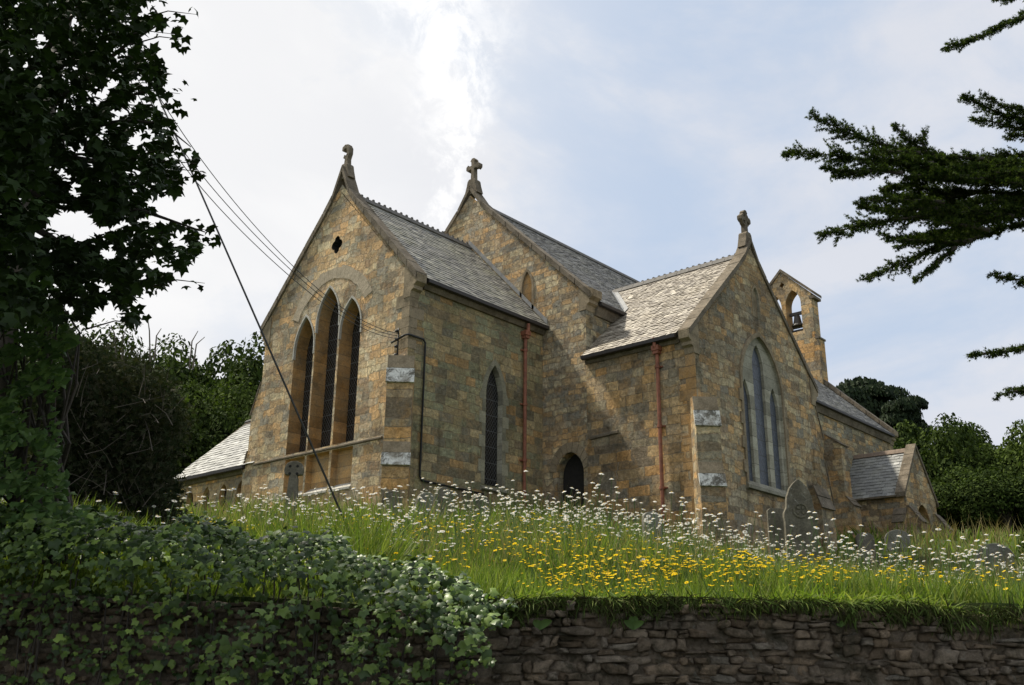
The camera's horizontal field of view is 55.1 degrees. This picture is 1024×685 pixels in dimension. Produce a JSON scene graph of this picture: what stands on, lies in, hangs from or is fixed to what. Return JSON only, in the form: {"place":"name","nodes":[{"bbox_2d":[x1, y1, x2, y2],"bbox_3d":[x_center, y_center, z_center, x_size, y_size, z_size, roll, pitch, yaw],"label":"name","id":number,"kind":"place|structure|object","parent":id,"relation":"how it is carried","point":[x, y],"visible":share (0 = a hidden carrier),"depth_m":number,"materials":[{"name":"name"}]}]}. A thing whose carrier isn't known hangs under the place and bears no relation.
{"place":"outdoors","nodes":[
{"label":"outdoors","id":0,"kind":"place"},
{"bbox_2d":[0,0,1023,501],"label":"sky","id":1,"kind":"structure","parent":0,"point":[635,136],"materials":[{"name":"white"}]},
{"bbox_2d":[0,490,1023,629],"bbox_3d":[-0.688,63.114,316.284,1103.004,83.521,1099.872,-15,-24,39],"label":"churchyard ground","id":2,"kind":"structure","parent":0,"point":[243,598],"depth_m":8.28,"materials":[{"name":"green plant"}]},
{"bbox_2d":[0,14,71,400],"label":"utility pole","id":3,"kind":"object","parent":2,"relation":"on","point":[7,341],"visible":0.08,"depth_m":14.11,"materials":[{"name":"brown wood"}]},
{"bbox_2d":[125,23,349,534],"bbox_3d":[-4.409,-2.192,13.732,6.260,10.947,0.025,-7,-20,20],"label":"stay wire","id":4,"kind":"object","parent":3,"relation":"attached to","point":[292,401],"visible":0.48,"depth_m":12.48,"materials":[{"name":"grey metal"}]},
{"bbox_2d":[108,32,395,338],"bbox_3d":[-5.168,-3.010,21.905,0.016,3.012,13.147,-5,-19,18],"label":"service wire","id":5,"kind":"object","parent":3,"relation":"attached to","point":[258,247],"visible":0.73,"depth_m":20.95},
{"bbox_2d":[111,25,396,335],"bbox_3d":[-5.173,-3.162,21.933,0.016,3.076,13.177,-5,-19,18],"label":"service wire","id":6,"kind":"object","parent":3,"relation":"attached to","point":[264,244],"visible":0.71,"depth_m":21.23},
{"bbox_2d":[160,98,399,333],"bbox_3d":[-5.180,-3.299,21.957,0.017,3.145,13.206,-5,-19,18],"label":"service wire","id":7,"kind":"object","parent":3,"relation":"attached to","point":[258,229],"visible":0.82,"depth_m":20.92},
{"bbox_2d":[4,313,91,501],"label":"broadleaf tree","id":8,"kind":"object","parent":2,"relation":"on","point":[19,365],"visible":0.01,"depth_m":55.51,"materials":[{"name":"green plant"}]},
{"bbox_2d":[3,315,146,472],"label":"broadleaf tree","id":9,"kind":"object","parent":2,"relation":"on","point":[122,331],"visible":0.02,"depth_m":55.07,"materials":[{"name":"green plant"}]},
{"bbox_2d":[0,0,220,333],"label":"sycamore","id":10,"kind":"object","parent":2,"relation":"on","point":[37,139],"visible":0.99,"depth_m":7.01,"materials":[{"name":"green plant"}]},
{"bbox_2d":[0,287,119,564],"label":"creeper thicket","id":11,"kind":"object","parent":10,"relation":"attached to","point":[17,485],"visible":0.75,"depth_m":8.10,"materials":[{"name":"green plant"}]},
{"bbox_2d":[18,321,204,528],"bbox_3d":[-5.946,1.129,14.058,3.024,4.064,3.677,6,-19,-15],"label":"gorse bush","id":12,"kind":"object","parent":2,"relation":"on","point":[119,449],"visible":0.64,"depth_m":12.97,"materials":[{"name":"green plant"}]},
{"bbox_2d":[128,333,201,375],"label":"broadleaf tree","id":13,"kind":"object","parent":2,"relation":"on","point":[175,349],"depth_m":60.83,"materials":[{"name":"green plant"}]},
{"bbox_2d":[128,396,231,495],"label":"broadleaf tree","id":14,"kind":"object","parent":2,"relation":"on","point":[196,442],"visible":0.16,"depth_m":43.64,"materials":[{"name":"green plant"}]},
{"bbox_2d":[151,339,244,389],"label":"broadleaf tree","id":15,"kind":"object","parent":2,"relation":"on","point":[183,373],"visible":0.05,"depth_m":55.89,"materials":[{"name":"green plant"}]},
{"bbox_2d":[0,491,428,595],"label":"rank grass","id":16,"kind":"structure","parent":2,"relation":"on","point":[371,547],"depth_m":9.90,"materials":[{"name":"green plant"}]},
{"bbox_2d":[172,373,256,488],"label":"broadleaf tree","id":17,"kind":"object","parent":2,"relation":"on","point":[201,397],"visible":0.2,"depth_m":46.93,"materials":[{"name":"green plant"}]},
{"bbox_2d":[185,404,250,466],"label":"broadleaf tree","id":18,"kind":"object","parent":2,"relation":"on","point":[237,421],"visible":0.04,"depth_m":44.79,"materials":[{"name":"green plant"}]},
{"bbox_2d":[178,331,264,411],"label":"broadleaf tree","id":19,"kind":"object","parent":2,"relation":"on","point":[249,366],"visible":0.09,"depth_m":51.41,"materials":[{"name":"green plant"}]},
{"bbox_2d":[275,461,303,516],"bbox_3d":[-5.043,3.472,22.541,0.641,1.493,0.420,1,-18,0],"label":"cross gravestone","id":20,"kind":"object","parent":2,"relation":"on","point":[293,470],"visible":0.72,"depth_m":22.58,"materials":[{"name":"stone"}]},
{"bbox_2d":[378,491,401,516],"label":"gravestone","id":21,"kind":"object","parent":2,"relation":"on","point":[390,495],"visible":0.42,"depth_m":21.44,"materials":[{"name":"stone"}]},
{"bbox_2d":[408,492,438,526],"bbox_3d":[-1.706,3.409,19.428,0.240,0.881,0.820,-10,-27,37],"label":"gravestone","id":22,"kind":"object","parent":2,"relation":"on","point":[423,495],"visible":0.31,"depth_m":19.45,"materials":[{"name":"stone"}]},
{"bbox_2d":[434,487,454,518],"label":"gravestone","id":23,"kind":"object","parent":2,"relation":"on","point":[442,493],"visible":0.34,"depth_m":21.90,"materials":[{"name":"stone"}]},
{"bbox_2d":[449,503,459,569],"bbox_3d":[-0.633,2.219,10.821,0.138,0.890,0.068,-4,-9,25],"label":"daisy","id":24,"kind":"object","parent":2,"relation":"on","point":[455,527],"visible":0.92,"depth_m":10.84,"materials":[{"name":"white plant"}]},
{"bbox_2d":[469,495,496,526],"bbox_3d":[-0.674,3.683,20.905,0.260,0.879,0.860,-13,-23,36],"label":"gravestone","id":25,"kind":"object","parent":2,"relation":"on","point":[478,505],"visible":0.32,"depth_m":20.89,"materials":[{"name":"stone"}]},
{"bbox_2d":[0,592,1023,684],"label":"retaining wall","id":26,"kind":"structure","parent":2,"relation":"on","point":[685,646],"depth_m":7.65,"materials":[{"name":"stone"}]},
{"bbox_2d":[0,500,517,684],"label":"ivy","id":27,"kind":"object","parent":26,"relation":"attached to","point":[456,590],"visible":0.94,"depth_m":7.34,"materials":[{"name":"green plant"}]},
{"bbox_2d":[533,619,551,629],"bbox_3d":[0.238,2.199,7.648,0.152,0.082,0.033,-2,-19,7],"label":"wall plant","id":28,"kind":"object","parent":26,"relation":"attached to","point":[541,624],"depth_m":7.65,"materials":[{"name":"green plant"}]},
{"bbox_2d":[624,616,643,629],"bbox_3d":[0.949,2.186,7.652,0.158,0.108,0.044,1,-18,-1],"label":"wall plant","id":29,"kind":"object","parent":26,"relation":"attached to","point":[633,623],"depth_m":7.65,"materials":[{"name":"green plant"}]},
{"bbox_2d":[475,584,1023,643],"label":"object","id":30,"kind":"object","parent":26,"relation":"attached to","point":[675,602],"visible":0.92,"depth_m":7.70,"materials":[{"name":"green plant"}]},
{"bbox_2d":[836,621,844,626],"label":"wall plant","id":31,"kind":"object","parent":26,"relation":"attached to","point":[840,623],"depth_m":7.67,"materials":[{"name":"green plant"}]},
{"bbox_2d":[0,478,1023,588],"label":"dry grass","id":32,"kind":"structure","parent":2,"relation":"on","point":[997,539],"depth_m":16.18,"materials":[{"name":"green plant"}]},
{"bbox_2d":[2,478,1023,587],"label":"daisy drift","id":33,"kind":"object","parent":2,"relation":"on","point":[606,517],"visible":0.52,"depth_m":13.40,"materials":[{"name":"white plant"}]},
{"bbox_2d":[523,470,533,558],"bbox_3d":[0.214,1.998,10.923,0.056,1.168,0.056,2,-16,-33],"label":"daisy","id":34,"kind":"object","parent":2,"relation":"on","point":[528,507],"visible":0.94,"depth_m":10.95,"materials":[{"name":"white plant"}]},
{"bbox_2d":[536,508,551,557],"bbox_3d":[0.309,2.167,10.607,0.069,0.790,0.109,13,1,-3],"label":"daisy","id":35,"kind":"object","parent":2,"relation":"on","point":[543,530],"visible":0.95,"depth_m":10.62,"materials":[{"name":"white plant"}]},
{"bbox_2d":[102,507,1017,595],"bbox_3d":[0.387,2.764,13.522,15.327,2.201,9.233,1,-18,0],"label":"buttercup drift","id":36,"kind":"object","parent":2,"relation":"on","point":[600,572],"visible":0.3,"depth_m":9.89,"materials":[{"name":"yellow plant"}]},
{"bbox_2d":[174,144,953,555],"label":"church","id":37,"kind":"structure","parent":2,"relation":"on","point":[508,352],"depth_m":29.92,"materials":[{"name":"stone"}]},
{"bbox_2d":[292,314,314,451],"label":"lancet window","id":38,"kind":"structure","parent":37,"relation":"in","point":[306,398],"depth_m":30.59,"materials":[{"name":"black glass"}]},
{"bbox_2d":[315,285,339,446],"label":"lancet window","id":39,"kind":"structure","parent":37,"relation":"in","point":[335,318],"depth_m":29.95,"materials":[{"name":"black glass"}]},
{"bbox_2d":[338,296,361,441],"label":"lancet window","id":40,"kind":"structure","parent":37,"relation":"in","point":[356,330],"depth_m":29.16,"materials":[{"name":"black glass"}]},
{"bbox_2d":[484,371,497,486],"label":"lancet window","id":41,"kind":"structure","parent":37,"relation":"in","point":[491,391],"depth_m":29.23,"materials":[{"name":"black glass"}]},
{"bbox_2d":[478,359,508,488],"bbox_3d":[-0.529,2.334,29.114,0.008,3.875,1.280,-15,-24,39],"label":"window frame","id":42,"kind":"structure","parent":37,"relation":"in","point":[482,413],"depth_m":29.07,"materials":[{"name":"stone"}]},
{"bbox_2d":[563,454,583,516],"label":"boiler room door","id":43,"kind":"structure","parent":37,"relation":"in","point":[573,476],"depth_m":29.85,"materials":[{"name":"black wood"}]},
{"bbox_2d":[589,473,603,562],"bbox_3d":[0.958,2.047,11.170,0.070,1.154,0.070,-3,-21,31],"label":"daisy","id":44,"kind":"object","parent":2,"relation":"on","point":[596,508],"visible":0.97,"depth_m":11.23,"materials":[{"name":"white plant"}]},
{"bbox_2d":[615,512,624,572],"bbox_3d":[1.131,2.179,10.349,0.072,0.784,0.114,8,-10,-13],"label":"daisy","id":45,"kind":"object","parent":2,"relation":"on","point":[619,536],"visible":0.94,"depth_m":10.39,"materials":[{"name":"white plant"}]},
{"bbox_2d":[636,523,637,574],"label":"daisy","id":46,"kind":"object","parent":2,"relation":"on","point":[637,539],"visible":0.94,"depth_m":10.15,"materials":[{"name":"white plant"}]},
{"bbox_2d":[642,512,662,548],"bbox_3d":[2.768,3.842,19.284,0.620,1.024,0.300,8,-20,-22],"label":"gravestone","id":47,"kind":"object","parent":2,"relation":"on","point":[650,518],"visible":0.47,"depth_m":19.32,"materials":[{"name":"stone"}]},
{"bbox_2d":[766,508,785,565],"bbox_3d":[6.023,4.646,22.189,0.600,1.783,0.300,1,-18,0],"label":"gravestone","id":48,"kind":"object","parent":2,"relation":"on","point":[777,516],"visible":0.27,"depth_m":22.28,"materials":[{"name":"stone"}]},
{"bbox_2d":[783,479,820,570],"bbox_3d":[6.280,4.245,21.270,0.928,2.564,0.400,1,-18,0],"label":"gravestone","id":49,"kind":"object","parent":2,"relation":"on","point":[798,504],"visible":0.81,"depth_m":21.32,"materials":[{"name":"stone"}]},
{"bbox_2d":[855,532,879,565],"bbox_3d":[10.661,6.291,29.563,0.750,1.130,0.340,1,-18,0],"label":"gravestone","id":50,"kind":"object","parent":2,"relation":"on","point":[869,539],"visible":0.63,"depth_m":29.56,"materials":[{"name":"stone"}]},
{"bbox_2d":[836,376,937,442],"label":"conifer","id":51,"kind":"object","parent":2,"relation":"on","point":[873,396],"visible":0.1,"depth_m":66.43,"materials":[{"name":"green plant"}]},
{"bbox_2d":[882,530,913,551],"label":"gravestone","id":52,"kind":"object","parent":2,"relation":"on","point":[892,536],"visible":0.43,"depth_m":32.58,"materials":[{"name":"stone"}]},
{"bbox_2d":[779,0,1023,401],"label":"cypress","id":53,"kind":"object","parent":2,"relation":"on","point":[966,219],"visible":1,"depth_m":13.60,"materials":[{"name":"green plant"}]},
{"bbox_2d":[879,394,928,446],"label":"conifer","id":54,"kind":"object","parent":2,"relation":"on","point":[898,410],"visible":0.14,"depth_m":62.87,"materials":[{"name":"green plant"}]},
{"bbox_2d":[892,412,993,540],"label":"broadleaf tree","id":55,"kind":"object","parent":2,"relation":"on","point":[940,454],"visible":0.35,"depth_m":55.47,"materials":[{"name":"green plant"}]},
{"bbox_2d":[932,485,966,530],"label":"broadleaf tree","id":56,"kind":"object","parent":2,"relation":"on","point":[955,520],"visible":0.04,"depth_m":50.05,"materials":[{"name":"green plant"}]},
{"bbox_2d":[927,421,997,533],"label":"broadleaf tree","id":57,"kind":"object","parent":2,"relation":"on","point":[985,437],"visible":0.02,"depth_m":61.71,"materials":[{"name":"green plant"}]},
{"bbox_2d":[930,462,1021,540],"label":"broadleaf tree","id":58,"kind":"object","parent":2,"relation":"on","point":[942,488],"visible":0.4,"depth_m":48.79,"materials":[{"name":"green plant"}]},
{"bbox_2d":[937,470,1023,536],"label":"broadleaf tree","id":59,"kind":"object","parent":2,"relation":"on","point":[1016,492],"visible":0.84,"depth_m":47.44,"materials":[{"name":"green plant"}]},
{"bbox_2d":[956,419,1023,481],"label":"broadleaf tree","id":60,"kind":"object","parent":2,"relation":"on","point":[1009,455],"visible":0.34,"depth_m":53.88,"materials":[{"name":"green plant"}]},
{"bbox_2d":[974,543,1016,575],"bbox_3d":[13.033,5.976,26.452,1.200,1.106,0.340,-9,-12,27],"label":"gravestone","id":61,"kind":"object","parent":2,"relation":"on","point":[993,548],"visible":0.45,"depth_m":26.43,"materials":[{"name":"stone"}]},
{"bbox_2d":[1011,524,1023,573],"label":"shrub","id":62,"kind":"object","parent":2,"relation":"on","point":[1021,543],"visible":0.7,"depth_m":24.00,"materials":[{"name":"green plant"}]}
]}

